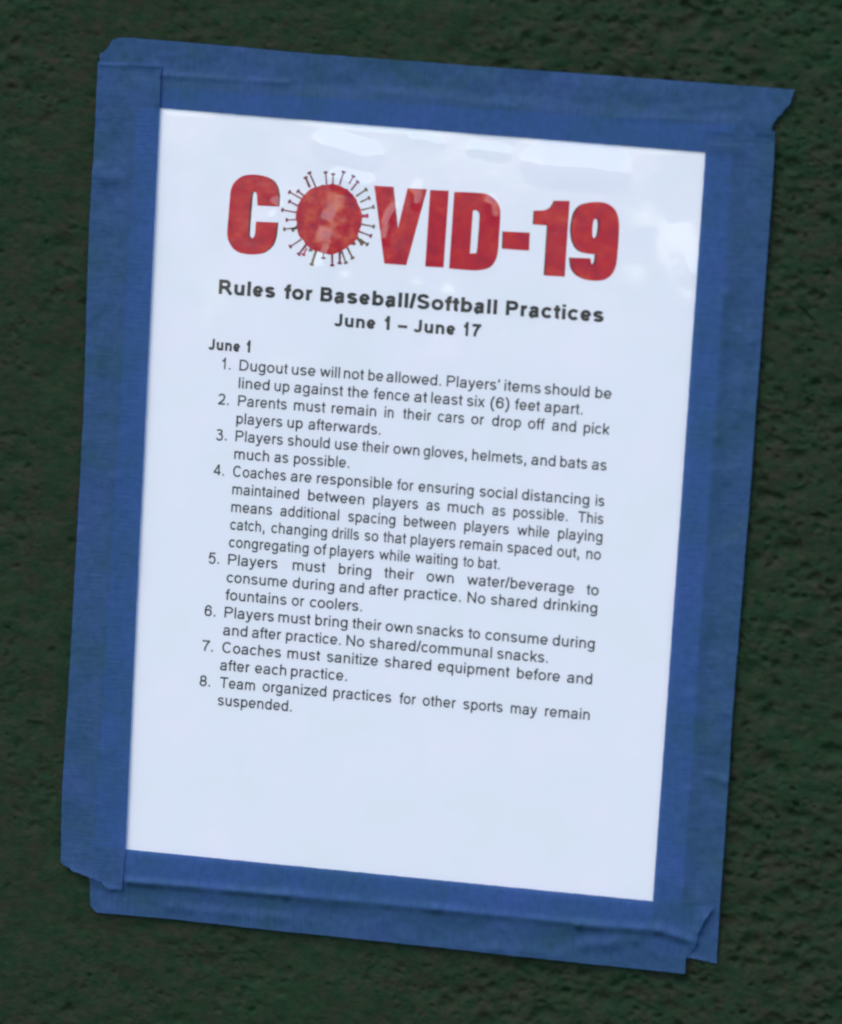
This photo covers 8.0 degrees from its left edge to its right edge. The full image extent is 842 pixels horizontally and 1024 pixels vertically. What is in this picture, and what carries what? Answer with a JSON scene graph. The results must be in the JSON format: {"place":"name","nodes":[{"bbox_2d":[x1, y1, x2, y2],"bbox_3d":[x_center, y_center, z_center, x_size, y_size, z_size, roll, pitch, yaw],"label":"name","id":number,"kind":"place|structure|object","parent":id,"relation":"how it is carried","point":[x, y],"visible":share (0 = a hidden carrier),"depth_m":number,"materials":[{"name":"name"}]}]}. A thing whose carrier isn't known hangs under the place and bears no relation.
{"place":"outdoors","nodes":[
{"label":"outdoors","id":0,"kind":"place"},
{"label":"ground","id":1,"kind":"structure","parent":0,"visible":0},
{"bbox_2d":[0,0,841,1023],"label":"wall","id":2,"kind":"structure","parent":1,"relation":"on","point":[68,954],"depth_m":2.04,"materials":[{"name":"green paint"}]},
{"bbox_2d":[61,62,160,889],"bbox_3d":[-0.107,-0.012,2.060,0.026,0.285,0.002,5,5,12],"label":"tape strip","id":3,"kind":"object","parent":2,"relation":"attached to","point":[100,687],"visible":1,"depth_m":2.06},
{"bbox_2d":[90,849,712,973],"bbox_3d":[-0.009,0.137,2.050,0.220,0.025,0.003,5,5,12],"label":"tape strip","id":4,"kind":"object","parent":2,"relation":"attached to","point":[591,929],"visible":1,"depth_m":2.05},
{"bbox_2d":[126,108,704,900],"bbox_3d":[-0.005,-0.002,2.039,0.210,0.277,0.002,5,5,12],"label":"printed notice","id":5,"kind":"object","parent":2,"relation":"attached to","point":[416,424],"visible":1,"depth_m":2.04,"materials":[{"name":"white paper"}]},
{"bbox_2d":[99,37,794,151],"bbox_3d":[0.007,-0.141,2.027,0.241,0.026,0.001,5,5,12],"label":"tape strip","id":6,"kind":"object","parent":2,"relation":"attached to","point":[624,111],"visible":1,"depth_m":2.03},
{"bbox_2d":[653,130,774,963],"bbox_3d":[0.098,0.012,2.018,0.025,0.282,0.003,5,5,12],"label":"tape strip","id":7,"kind":"object","parent":2,"relation":"attached to","point":[729,304],"visible":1,"depth_m":2.02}
]}

